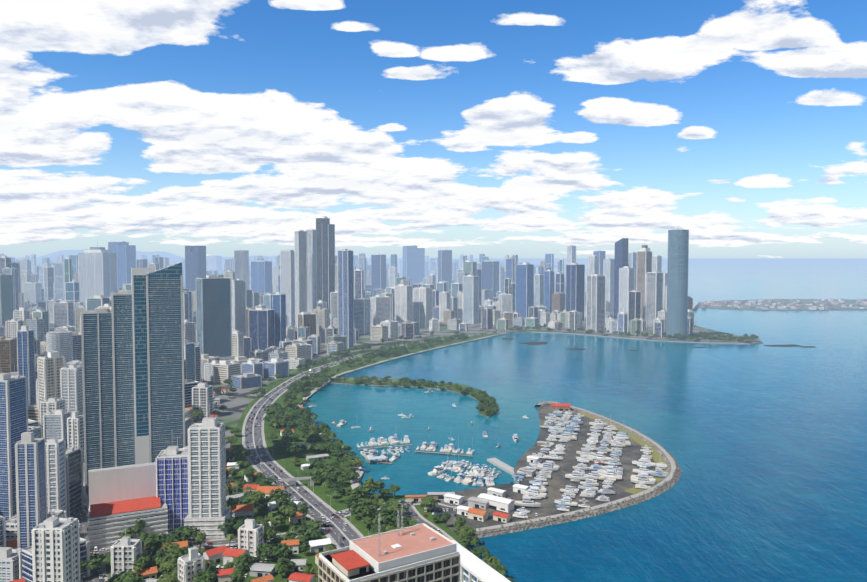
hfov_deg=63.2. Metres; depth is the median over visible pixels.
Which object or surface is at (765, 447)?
sea
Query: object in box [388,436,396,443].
moored boat
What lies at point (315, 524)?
tree
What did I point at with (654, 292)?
tower
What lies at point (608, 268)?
tower
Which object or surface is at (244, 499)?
tree
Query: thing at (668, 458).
yard breakwater
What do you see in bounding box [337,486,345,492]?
tree
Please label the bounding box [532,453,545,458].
yard boat
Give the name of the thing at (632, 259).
tower
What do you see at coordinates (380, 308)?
block
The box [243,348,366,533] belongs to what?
street lights
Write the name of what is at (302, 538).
tree
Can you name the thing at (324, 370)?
tree
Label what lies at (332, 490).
tree
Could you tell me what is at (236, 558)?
tree
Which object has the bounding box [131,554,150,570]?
shore tree
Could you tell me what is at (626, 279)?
tower
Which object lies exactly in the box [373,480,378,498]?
tree
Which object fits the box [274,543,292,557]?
tree
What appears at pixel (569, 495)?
yard boat
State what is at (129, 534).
shore tree
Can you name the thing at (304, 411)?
tree
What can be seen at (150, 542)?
tree
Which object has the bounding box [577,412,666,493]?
yard grass verge
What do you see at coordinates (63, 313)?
tower
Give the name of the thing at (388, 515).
tree
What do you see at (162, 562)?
shore tree
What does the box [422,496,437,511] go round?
tree
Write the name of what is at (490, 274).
tower
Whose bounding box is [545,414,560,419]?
yard boat
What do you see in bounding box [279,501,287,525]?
tree
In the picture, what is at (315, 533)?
tree
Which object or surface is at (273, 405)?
tree
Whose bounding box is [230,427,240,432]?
tree
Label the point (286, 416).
tree
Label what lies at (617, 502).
breakwater armour stone
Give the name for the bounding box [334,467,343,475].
tree
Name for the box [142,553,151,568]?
shore tree
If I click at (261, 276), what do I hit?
tower
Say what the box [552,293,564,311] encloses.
block
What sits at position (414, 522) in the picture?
palm
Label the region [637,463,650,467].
yard boat
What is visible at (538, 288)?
tower
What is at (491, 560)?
tree
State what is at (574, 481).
boat cradles
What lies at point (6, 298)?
tower
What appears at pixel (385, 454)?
moored boat
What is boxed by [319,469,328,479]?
tree
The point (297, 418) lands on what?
tree
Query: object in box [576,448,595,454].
yard boat
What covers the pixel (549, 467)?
yard boat
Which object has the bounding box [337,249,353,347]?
blue white tower
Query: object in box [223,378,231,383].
shore tree
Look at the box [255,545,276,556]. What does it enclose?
tree
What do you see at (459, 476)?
moored boat
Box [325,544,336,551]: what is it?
tree
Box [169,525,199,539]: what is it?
shore tree
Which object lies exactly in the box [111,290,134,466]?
twin tower
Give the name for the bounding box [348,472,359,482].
tree
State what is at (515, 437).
anchored boat
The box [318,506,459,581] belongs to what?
office building
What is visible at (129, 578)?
tree
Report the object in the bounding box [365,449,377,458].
moored boat
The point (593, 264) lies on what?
tower
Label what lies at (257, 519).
tree
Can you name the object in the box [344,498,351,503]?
tree
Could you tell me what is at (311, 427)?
tree
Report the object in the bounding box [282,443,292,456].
tree
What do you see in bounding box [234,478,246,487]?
tree
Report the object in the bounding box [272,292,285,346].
tower
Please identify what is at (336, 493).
palm
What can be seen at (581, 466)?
yard boat
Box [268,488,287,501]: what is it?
tree
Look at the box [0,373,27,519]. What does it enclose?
blue tower glass
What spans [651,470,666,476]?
yard boat
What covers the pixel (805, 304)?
island
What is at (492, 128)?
sky
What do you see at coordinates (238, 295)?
tower
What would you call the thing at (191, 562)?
apartment building
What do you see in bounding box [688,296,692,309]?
block
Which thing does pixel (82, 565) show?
shore tree
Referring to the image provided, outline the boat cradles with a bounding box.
[517,413,662,519]
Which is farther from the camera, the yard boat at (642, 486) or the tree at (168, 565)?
the yard boat at (642, 486)
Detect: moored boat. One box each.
[360,449,368,456]
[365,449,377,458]
[370,438,376,445]
[378,437,386,444]
[378,452,387,459]
[387,446,393,453]
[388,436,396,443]
[389,453,399,460]
[404,435,409,442]
[420,442,427,449]
[427,441,436,450]
[428,466,446,475]
[446,443,454,451]
[450,461,464,471]
[454,473,463,481]
[455,464,464,471]
[463,474,476,484]
[470,466,482,473]
[476,476,483,485]
[477,468,490,475]
[485,478,490,485]
[489,461,496,479]
[512,473,525,478]
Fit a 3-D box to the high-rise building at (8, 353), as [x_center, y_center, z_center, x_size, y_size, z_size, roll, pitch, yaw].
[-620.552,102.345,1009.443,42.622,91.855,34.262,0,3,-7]
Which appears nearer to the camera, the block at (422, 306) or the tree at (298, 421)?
the tree at (298, 421)
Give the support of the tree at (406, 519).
on the mainland ground at (238, 402)
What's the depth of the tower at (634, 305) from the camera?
2011.71 m
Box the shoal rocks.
[501,338,813,350]
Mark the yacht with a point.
(341, 423)
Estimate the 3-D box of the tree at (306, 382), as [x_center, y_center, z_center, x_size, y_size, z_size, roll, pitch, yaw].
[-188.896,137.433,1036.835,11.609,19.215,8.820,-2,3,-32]
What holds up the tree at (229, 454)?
on the mainland ground at (238, 402)
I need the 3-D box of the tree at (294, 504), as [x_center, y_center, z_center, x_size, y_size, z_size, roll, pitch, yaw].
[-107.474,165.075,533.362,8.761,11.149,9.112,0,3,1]
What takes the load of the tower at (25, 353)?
on the mainland ground at (238, 402)
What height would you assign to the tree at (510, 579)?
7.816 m
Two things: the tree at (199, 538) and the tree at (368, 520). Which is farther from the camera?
the tree at (368, 520)
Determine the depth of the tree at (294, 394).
938.30 m
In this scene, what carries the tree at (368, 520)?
on the mainland ground at (238, 402)
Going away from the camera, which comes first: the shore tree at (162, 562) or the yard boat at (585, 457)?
the shore tree at (162, 562)
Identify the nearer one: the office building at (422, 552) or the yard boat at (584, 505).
the office building at (422, 552)
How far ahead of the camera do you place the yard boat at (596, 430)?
789.38 m
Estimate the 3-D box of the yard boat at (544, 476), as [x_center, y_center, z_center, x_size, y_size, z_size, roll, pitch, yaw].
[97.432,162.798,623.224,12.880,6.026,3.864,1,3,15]
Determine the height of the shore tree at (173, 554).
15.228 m
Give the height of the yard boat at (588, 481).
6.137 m
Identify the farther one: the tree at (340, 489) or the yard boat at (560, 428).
the yard boat at (560, 428)
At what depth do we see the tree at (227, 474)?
598.61 m
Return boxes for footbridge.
[281,476,313,486]
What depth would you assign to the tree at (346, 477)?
605.21 m
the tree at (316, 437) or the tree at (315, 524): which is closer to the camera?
the tree at (315, 524)
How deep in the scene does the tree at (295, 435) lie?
747.00 m
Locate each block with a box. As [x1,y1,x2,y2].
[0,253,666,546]
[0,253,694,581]
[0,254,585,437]
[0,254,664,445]
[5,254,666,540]
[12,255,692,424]
[39,387,64,434]
[67,411,83,461]
[354,294,370,333]
[370,295,390,325]
[395,284,412,322]
[413,287,432,327]
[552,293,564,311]
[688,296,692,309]
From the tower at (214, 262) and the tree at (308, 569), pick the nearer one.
the tree at (308, 569)
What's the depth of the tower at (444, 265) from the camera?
4085.24 m
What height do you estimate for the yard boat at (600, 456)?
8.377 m
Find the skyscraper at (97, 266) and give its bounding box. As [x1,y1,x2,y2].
[78,243,117,306]
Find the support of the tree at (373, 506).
on the mainland ground at (238, 402)
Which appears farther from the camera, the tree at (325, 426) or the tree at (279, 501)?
the tree at (325, 426)
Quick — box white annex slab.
[452,540,510,581]
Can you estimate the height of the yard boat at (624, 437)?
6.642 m
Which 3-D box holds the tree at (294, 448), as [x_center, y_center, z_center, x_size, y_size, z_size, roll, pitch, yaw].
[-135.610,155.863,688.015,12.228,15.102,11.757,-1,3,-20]
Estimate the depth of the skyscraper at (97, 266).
2367.87 m
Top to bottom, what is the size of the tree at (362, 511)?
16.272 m
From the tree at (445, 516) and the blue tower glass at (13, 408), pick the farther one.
the blue tower glass at (13, 408)
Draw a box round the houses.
[6,380,331,581]
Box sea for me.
[303,258,866,581]
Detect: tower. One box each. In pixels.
[0,273,13,324]
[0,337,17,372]
[15,421,46,547]
[16,313,35,405]
[22,282,40,303]
[37,351,64,421]
[45,425,66,517]
[46,328,72,362]
[53,301,73,330]
[60,355,82,414]
[81,308,114,483]
[108,241,135,287]
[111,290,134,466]
[146,262,185,462]
[155,446,188,531]
[206,256,221,273]
[231,279,246,336]
[234,250,248,289]
[248,307,274,350]
[251,261,271,293]
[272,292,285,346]
[280,250,294,325]
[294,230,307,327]
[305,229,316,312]
[316,216,334,313]
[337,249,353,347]
[371,252,385,289]
[403,245,424,284]
[438,250,451,289]
[463,275,478,323]
[481,260,498,297]
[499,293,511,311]
[515,263,533,317]
[534,274,543,305]
[544,270,554,312]
[566,263,584,320]
[567,245,575,263]
[586,274,605,330]
[588,255,598,274]
[593,250,605,274]
[603,258,614,311]
[619,266,634,313]
[628,252,636,289]
[628,290,640,325]
[636,245,651,319]
[646,271,663,325]
[652,255,661,271]
[666,228,688,338]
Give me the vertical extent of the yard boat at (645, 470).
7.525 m
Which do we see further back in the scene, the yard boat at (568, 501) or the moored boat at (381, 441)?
the moored boat at (381, 441)
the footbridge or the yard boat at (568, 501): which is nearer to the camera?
the yard boat at (568, 501)
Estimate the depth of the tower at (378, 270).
3674.04 m
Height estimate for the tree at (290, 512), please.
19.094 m
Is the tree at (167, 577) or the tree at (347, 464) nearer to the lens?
the tree at (167, 577)
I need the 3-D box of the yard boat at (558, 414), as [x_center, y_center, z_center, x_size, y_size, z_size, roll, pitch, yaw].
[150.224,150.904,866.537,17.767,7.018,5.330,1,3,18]
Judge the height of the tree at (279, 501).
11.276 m
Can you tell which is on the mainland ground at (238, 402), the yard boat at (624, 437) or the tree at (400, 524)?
the tree at (400, 524)
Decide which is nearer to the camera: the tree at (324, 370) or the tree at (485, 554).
the tree at (485, 554)
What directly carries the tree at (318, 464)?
on the mainland ground at (238, 402)
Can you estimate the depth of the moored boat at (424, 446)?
730.23 m
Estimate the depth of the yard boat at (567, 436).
756.22 m
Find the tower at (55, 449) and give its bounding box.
[45,425,66,517]
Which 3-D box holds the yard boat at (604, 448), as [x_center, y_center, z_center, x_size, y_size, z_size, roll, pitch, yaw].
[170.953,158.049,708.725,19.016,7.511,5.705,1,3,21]
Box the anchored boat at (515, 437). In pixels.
[512,434,517,441]
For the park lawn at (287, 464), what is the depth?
627.32 m
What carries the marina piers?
on the sea
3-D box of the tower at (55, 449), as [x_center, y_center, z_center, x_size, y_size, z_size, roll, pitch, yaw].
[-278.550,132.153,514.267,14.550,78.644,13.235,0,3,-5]
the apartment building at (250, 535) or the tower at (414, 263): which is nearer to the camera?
the apartment building at (250, 535)
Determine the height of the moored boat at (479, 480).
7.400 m
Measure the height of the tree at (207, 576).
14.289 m
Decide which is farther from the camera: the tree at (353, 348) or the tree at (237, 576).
the tree at (353, 348)
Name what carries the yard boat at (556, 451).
on the boat cradles
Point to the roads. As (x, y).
(335, 535)
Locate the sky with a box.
[0,0,866,257]
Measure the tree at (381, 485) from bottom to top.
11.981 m
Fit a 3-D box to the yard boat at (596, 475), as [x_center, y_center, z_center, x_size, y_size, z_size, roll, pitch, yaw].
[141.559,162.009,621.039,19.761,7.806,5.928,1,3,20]
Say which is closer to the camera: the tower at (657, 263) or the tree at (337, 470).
the tree at (337, 470)
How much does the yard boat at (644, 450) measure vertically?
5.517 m
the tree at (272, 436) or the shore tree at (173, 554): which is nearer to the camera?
the shore tree at (173, 554)
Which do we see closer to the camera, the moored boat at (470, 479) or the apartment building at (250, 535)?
the apartment building at (250, 535)
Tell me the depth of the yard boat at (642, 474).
619.30 m
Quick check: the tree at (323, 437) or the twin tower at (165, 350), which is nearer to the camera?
the twin tower at (165, 350)
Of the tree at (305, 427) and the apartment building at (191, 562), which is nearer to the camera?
the apartment building at (191, 562)
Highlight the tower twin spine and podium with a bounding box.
[88,268,167,548]
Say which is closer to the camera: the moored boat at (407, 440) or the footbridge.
the footbridge
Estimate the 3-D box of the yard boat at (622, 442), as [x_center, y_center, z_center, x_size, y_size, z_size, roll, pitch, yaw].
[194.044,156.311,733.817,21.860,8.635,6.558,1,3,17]
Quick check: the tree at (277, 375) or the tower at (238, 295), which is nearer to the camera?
the tree at (277, 375)
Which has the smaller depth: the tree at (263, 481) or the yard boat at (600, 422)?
the tree at (263, 481)
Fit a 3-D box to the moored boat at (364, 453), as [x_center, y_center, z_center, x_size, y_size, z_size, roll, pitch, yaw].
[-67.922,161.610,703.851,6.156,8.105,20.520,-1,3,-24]
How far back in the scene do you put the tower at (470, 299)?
2093.55 m
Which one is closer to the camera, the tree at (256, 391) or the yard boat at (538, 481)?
the yard boat at (538, 481)
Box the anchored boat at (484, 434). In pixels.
[482,431,487,437]
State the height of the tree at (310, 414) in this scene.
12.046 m
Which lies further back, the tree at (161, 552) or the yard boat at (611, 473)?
the yard boat at (611, 473)
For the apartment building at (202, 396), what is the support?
on the mainland ground at (238, 402)
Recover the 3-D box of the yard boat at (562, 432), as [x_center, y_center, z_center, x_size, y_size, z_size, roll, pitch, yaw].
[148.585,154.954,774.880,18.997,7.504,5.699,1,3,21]
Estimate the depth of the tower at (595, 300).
1888.34 m
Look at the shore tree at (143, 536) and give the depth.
467.46 m
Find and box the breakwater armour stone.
[458,401,681,537]
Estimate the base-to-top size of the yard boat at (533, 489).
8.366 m
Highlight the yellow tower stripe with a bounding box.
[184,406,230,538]
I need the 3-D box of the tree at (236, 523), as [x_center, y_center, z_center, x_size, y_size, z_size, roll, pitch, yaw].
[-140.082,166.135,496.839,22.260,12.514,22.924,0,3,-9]
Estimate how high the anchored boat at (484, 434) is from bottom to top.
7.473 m
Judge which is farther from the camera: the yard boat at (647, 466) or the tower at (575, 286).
the tower at (575, 286)
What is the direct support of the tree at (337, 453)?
on the mainland ground at (238, 402)
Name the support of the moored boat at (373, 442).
on the sea
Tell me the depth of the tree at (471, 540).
469.19 m
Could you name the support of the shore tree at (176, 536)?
on the mainland ground at (238, 402)
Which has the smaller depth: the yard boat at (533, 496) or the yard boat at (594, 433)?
the yard boat at (533, 496)
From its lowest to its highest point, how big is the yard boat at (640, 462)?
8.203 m
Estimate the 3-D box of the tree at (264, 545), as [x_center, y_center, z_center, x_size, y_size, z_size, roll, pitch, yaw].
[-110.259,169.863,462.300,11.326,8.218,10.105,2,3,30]
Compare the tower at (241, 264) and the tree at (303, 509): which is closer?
the tree at (303, 509)
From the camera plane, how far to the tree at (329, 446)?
697.29 m
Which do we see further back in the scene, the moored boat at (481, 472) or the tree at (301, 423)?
the tree at (301, 423)
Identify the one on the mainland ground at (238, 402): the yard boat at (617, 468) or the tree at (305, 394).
the tree at (305, 394)
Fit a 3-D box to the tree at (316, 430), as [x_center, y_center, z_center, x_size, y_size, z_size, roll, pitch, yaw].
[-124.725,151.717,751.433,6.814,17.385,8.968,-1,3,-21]
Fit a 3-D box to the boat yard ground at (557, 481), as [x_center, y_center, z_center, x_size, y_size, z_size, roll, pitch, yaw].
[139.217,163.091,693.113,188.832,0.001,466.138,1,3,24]
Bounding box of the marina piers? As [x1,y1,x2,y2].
[358,444,514,483]
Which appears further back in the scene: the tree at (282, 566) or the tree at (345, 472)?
the tree at (345, 472)
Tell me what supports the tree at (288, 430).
on the mainland ground at (238, 402)
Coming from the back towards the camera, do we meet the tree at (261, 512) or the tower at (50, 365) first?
the tower at (50, 365)
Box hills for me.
[15,249,565,266]
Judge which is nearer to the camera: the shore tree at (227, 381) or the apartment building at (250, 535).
the apartment building at (250, 535)
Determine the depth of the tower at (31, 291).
2663.17 m
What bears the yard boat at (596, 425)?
on the boat cradles
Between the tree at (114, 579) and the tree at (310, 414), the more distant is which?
the tree at (310, 414)
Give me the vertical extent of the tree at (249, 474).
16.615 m
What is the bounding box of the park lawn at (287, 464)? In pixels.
[144,331,499,581]
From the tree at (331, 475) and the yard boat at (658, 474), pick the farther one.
the yard boat at (658, 474)
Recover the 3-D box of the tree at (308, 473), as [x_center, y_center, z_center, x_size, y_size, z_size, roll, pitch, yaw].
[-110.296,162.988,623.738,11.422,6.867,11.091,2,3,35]
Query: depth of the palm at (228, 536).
472.99 m
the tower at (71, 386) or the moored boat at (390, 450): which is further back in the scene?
the tower at (71, 386)
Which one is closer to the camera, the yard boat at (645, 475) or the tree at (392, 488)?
the tree at (392, 488)
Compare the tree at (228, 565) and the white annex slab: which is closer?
the white annex slab
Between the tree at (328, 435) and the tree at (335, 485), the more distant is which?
the tree at (328, 435)
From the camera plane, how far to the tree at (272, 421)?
806.29 m
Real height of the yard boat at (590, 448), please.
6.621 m
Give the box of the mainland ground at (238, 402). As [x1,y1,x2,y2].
[6,263,762,579]
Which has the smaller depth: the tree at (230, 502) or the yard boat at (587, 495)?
the tree at (230, 502)
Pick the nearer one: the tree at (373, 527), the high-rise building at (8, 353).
the tree at (373, 527)
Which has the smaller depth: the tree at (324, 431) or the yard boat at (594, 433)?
the tree at (324, 431)
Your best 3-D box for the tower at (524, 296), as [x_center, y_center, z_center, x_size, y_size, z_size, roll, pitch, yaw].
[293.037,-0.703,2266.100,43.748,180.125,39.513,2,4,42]
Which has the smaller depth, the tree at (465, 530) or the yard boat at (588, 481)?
the tree at (465, 530)
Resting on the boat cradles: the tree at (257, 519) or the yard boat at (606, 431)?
the yard boat at (606, 431)
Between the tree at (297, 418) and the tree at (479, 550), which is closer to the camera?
the tree at (479, 550)
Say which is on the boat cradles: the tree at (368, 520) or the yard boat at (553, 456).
the yard boat at (553, 456)
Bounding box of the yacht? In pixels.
[337,420,345,426]
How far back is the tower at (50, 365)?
807.61 m
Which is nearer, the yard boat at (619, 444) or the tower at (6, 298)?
the yard boat at (619, 444)
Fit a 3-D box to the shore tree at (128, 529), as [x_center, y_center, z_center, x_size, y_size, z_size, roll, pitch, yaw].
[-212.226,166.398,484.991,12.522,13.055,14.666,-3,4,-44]
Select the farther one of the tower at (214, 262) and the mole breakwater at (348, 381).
the tower at (214, 262)
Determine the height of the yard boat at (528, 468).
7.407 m
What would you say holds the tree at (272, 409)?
on the mainland ground at (238, 402)
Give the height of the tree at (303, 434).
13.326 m
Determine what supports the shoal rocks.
in the sea
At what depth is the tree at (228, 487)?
573.24 m
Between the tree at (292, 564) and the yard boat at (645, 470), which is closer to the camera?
the tree at (292, 564)
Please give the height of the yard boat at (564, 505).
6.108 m
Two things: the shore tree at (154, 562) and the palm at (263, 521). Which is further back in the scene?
the palm at (263, 521)
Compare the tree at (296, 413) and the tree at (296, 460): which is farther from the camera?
the tree at (296, 413)
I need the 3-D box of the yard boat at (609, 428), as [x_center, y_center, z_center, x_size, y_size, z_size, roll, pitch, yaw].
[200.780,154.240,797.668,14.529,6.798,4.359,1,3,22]
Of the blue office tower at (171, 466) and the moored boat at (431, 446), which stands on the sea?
the moored boat at (431, 446)
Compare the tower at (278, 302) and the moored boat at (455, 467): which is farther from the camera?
the tower at (278, 302)
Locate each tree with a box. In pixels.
[80,560,87,571]
[85,552,110,572]
[107,575,121,581]
[113,571,138,576]
[118,527,134,535]
[118,570,143,581]
[120,531,135,537]
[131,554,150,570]
[133,519,145,536]
[137,532,150,541]
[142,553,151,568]
[144,533,155,554]
[144,533,175,547]
[148,557,162,566]
[156,547,163,557]
[158,560,177,573]
[158,573,177,581]
[159,557,166,569]
[161,542,179,551]
[164,547,187,561]
[165,532,186,541]
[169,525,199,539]
[170,567,177,578]
[179,527,191,537]
[193,409,202,420]
[193,570,216,581]
[194,531,205,551]
[205,560,217,572]
[217,517,244,533]
[219,405,226,409]
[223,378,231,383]
[224,560,232,568]
[225,435,236,442]
[226,449,233,462]
[226,469,229,478]
[226,483,234,491]
[226,497,239,506]
[228,467,240,475]
[228,566,244,581]
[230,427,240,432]
[231,445,246,460]
[231,552,250,565]
[233,447,250,458]
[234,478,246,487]
[235,553,252,581]
[241,493,251,504]
[245,467,254,483]
[248,490,264,510]
[249,389,263,393]
[251,516,267,525]
[252,472,265,484]
[254,477,278,485]
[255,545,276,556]
[257,497,268,506]
[257,507,269,515]
[257,543,272,550]
[262,527,276,543]
[263,404,280,410]
[263,414,282,421]
[263,511,284,530]
[264,406,282,413]
[267,433,277,441]
[268,417,278,424]
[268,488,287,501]
[270,535,282,542]
[272,506,280,513]
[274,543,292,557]
[275,373,281,380]
[275,496,293,505]
[275,558,295,576]
[276,558,288,581]
[279,417,287,425]
[279,439,290,444]
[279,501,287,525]
[281,414,292,425]
[282,427,292,435]
[282,433,295,441]
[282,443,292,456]
[282,531,295,539]
[283,393,288,402]
[283,401,290,406]
[285,407,299,410]
[285,503,295,527]
[288,443,300,457]
[289,501,297,509]
[290,433,299,437]
[290,458,299,465]
[292,381,306,386]
[292,390,297,401]
[292,416,306,420]
[293,411,300,417]
[294,400,307,406]
[294,524,317,535]
[296,419,305,424]
[297,535,308,541]
[298,409,308,413]
[298,425,308,431]
[298,501,308,523]
[299,421,310,427]
[299,541,310,555]
[300,391,310,396]
[300,412,317,421]
[301,430,310,441]
[302,379,309,384]
[302,471,312,476]
[302,565,314,573]
[304,527,320,539]
[306,431,320,439]
[306,519,323,529]
[308,458,325,468]
[309,422,316,430]
[311,442,327,453]
[311,473,322,484]
[313,383,321,389]
[313,425,319,433]
[313,434,321,442]
[318,434,329,441]
[319,428,329,433]
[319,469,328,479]
[320,368,327,376]
[320,424,330,429]
[321,432,332,442]
[321,442,335,453]
[323,462,339,471]
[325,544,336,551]
[326,471,337,480]
[329,481,343,488]
[329,488,336,498]
[331,447,342,452]
[331,450,344,460]
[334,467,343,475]
[337,474,349,480]
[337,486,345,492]
[338,456,360,462]
[342,469,354,475]
[344,461,352,467]
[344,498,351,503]
[345,487,351,495]
[348,451,355,455]
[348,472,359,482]
[348,503,358,518]
[349,346,359,350]
[349,487,361,502]
[352,459,362,470]
[355,503,373,516]
[360,500,379,509]
[361,515,377,528]
[362,476,375,499]
[370,509,382,517]
[370,523,377,531]
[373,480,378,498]
[373,509,401,523]
[373,524,386,533]
[376,350,386,356]
[376,480,385,493]
[379,488,389,494]
[380,501,392,510]
[385,522,395,531]
[387,500,405,514]
[389,485,400,497]
[394,514,410,525]
[396,520,408,528]
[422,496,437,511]
[431,513,441,519]
[441,513,450,527]
[453,516,465,537]
[453,525,476,537]
[459,534,482,548]
[472,545,489,557]
[482,549,490,562]
[482,556,500,566]
[489,564,507,572]
[504,576,516,581]
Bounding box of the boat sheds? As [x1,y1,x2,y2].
[405,403,570,522]
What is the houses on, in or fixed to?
on the mainland ground at (238, 402)
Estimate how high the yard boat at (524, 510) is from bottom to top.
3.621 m
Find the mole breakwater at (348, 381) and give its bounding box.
[332,377,498,417]
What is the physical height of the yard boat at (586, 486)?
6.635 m
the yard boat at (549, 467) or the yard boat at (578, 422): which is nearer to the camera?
the yard boat at (549, 467)
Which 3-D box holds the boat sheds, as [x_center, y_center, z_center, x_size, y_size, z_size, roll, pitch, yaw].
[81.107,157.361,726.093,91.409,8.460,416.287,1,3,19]
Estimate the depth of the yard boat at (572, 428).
791.37 m
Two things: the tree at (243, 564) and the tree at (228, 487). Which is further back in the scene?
the tree at (228, 487)
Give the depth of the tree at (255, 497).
540.52 m
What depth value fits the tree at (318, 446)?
700.49 m
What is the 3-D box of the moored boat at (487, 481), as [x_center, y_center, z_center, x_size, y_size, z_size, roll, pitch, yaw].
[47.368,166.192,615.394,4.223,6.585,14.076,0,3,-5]
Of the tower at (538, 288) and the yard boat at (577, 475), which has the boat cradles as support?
the yard boat at (577, 475)
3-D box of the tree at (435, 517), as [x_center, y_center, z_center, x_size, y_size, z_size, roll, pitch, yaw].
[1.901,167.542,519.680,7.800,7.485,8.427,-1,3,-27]
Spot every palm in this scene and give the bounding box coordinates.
[225,534,235,547]
[258,518,268,525]
[332,491,338,502]
[409,520,418,525]
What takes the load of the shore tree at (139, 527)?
on the mainland ground at (238, 402)
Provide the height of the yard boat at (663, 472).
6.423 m
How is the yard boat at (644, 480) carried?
on the boat cradles
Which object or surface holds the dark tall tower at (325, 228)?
on the mainland ground at (238, 402)
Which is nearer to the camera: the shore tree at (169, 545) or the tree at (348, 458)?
the shore tree at (169, 545)
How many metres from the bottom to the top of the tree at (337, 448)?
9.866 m
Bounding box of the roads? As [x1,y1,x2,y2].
[66,331,507,581]
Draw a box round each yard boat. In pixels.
[512,512,527,518]
[514,497,540,507]
[517,467,537,474]
[517,507,529,512]
[521,487,546,497]
[523,492,541,499]
[528,483,546,491]
[529,478,547,484]
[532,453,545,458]
[536,463,556,470]
[536,472,550,478]
[538,461,559,469]
[538,469,550,474]
[540,423,552,427]
[543,452,562,459]
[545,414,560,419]
[548,411,562,416]
[548,427,561,432]
[549,424,565,430]
[549,449,564,454]
[554,419,568,423]
[554,496,577,505]
[556,432,576,439]
[556,501,569,508]
[557,506,568,511]
[560,429,577,435]
[560,485,577,493]
[561,424,579,431]
[561,491,574,498]
[565,471,587,479]
[567,418,582,423]
[573,463,588,469]
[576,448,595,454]
[576,454,592,460]
[578,483,597,490]
[578,502,589,507]
[580,479,598,486]
[580,492,593,497]
[581,445,594,450]
[581,489,595,495]
[582,442,595,447]
[583,471,605,479]
[587,431,600,435]
[587,464,604,470]
[588,452,610,460]
[589,419,607,425]
[590,424,603,429]
[590,427,600,431]
[594,445,612,451]
[596,495,609,501]
[597,487,614,494]
[598,466,622,475]
[599,470,621,479]
[601,463,622,470]
[602,429,615,433]
[604,425,616,430]
[604,458,620,465]
[609,438,630,445]
[611,441,625,446]
[613,434,628,439]
[630,473,655,482]
[631,472,653,477]
[631,475,653,484]
[632,458,654,466]
[633,466,654,473]
[635,482,650,488]
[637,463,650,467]
[640,447,652,452]
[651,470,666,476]
[652,468,668,474]
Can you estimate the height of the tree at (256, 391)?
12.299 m
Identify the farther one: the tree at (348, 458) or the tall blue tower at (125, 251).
the tall blue tower at (125, 251)
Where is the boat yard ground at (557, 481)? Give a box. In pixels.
[427,404,655,537]
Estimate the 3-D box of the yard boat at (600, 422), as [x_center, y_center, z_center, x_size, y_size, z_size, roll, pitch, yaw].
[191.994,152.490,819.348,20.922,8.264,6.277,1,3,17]
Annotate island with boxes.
[692,299,866,310]
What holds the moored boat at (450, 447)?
on the sea
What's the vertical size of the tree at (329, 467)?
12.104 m
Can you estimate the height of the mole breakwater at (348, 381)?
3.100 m
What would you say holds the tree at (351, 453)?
on the mainland ground at (238, 402)
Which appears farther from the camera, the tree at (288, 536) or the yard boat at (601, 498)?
the yard boat at (601, 498)
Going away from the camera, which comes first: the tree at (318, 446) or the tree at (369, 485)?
the tree at (369, 485)
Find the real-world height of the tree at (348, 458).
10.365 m
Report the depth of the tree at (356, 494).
556.21 m
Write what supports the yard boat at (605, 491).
on the boat cradles
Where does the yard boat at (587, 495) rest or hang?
on the boat cradles
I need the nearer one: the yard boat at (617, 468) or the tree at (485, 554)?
the tree at (485, 554)
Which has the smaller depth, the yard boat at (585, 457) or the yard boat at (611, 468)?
the yard boat at (611, 468)
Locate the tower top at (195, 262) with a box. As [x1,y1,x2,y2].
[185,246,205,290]
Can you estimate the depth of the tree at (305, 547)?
460.48 m
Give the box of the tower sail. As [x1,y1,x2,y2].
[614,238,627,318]
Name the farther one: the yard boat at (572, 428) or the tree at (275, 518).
the yard boat at (572, 428)
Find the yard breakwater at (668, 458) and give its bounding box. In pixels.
[469,401,680,537]
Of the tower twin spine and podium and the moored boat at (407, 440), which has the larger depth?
the moored boat at (407, 440)
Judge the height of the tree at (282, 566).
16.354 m
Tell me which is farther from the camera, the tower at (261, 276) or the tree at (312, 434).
the tower at (261, 276)
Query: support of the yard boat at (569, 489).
on the boat cradles
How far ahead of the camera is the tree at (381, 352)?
1389.49 m
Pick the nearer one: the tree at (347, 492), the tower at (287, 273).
the tree at (347, 492)
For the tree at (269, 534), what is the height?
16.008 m
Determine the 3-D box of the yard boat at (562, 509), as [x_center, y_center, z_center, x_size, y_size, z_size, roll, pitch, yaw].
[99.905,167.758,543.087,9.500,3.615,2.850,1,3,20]
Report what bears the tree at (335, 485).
on the mainland ground at (238, 402)
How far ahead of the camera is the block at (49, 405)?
778.69 m
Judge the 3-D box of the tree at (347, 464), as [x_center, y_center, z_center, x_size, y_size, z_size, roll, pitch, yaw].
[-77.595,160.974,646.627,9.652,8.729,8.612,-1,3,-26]

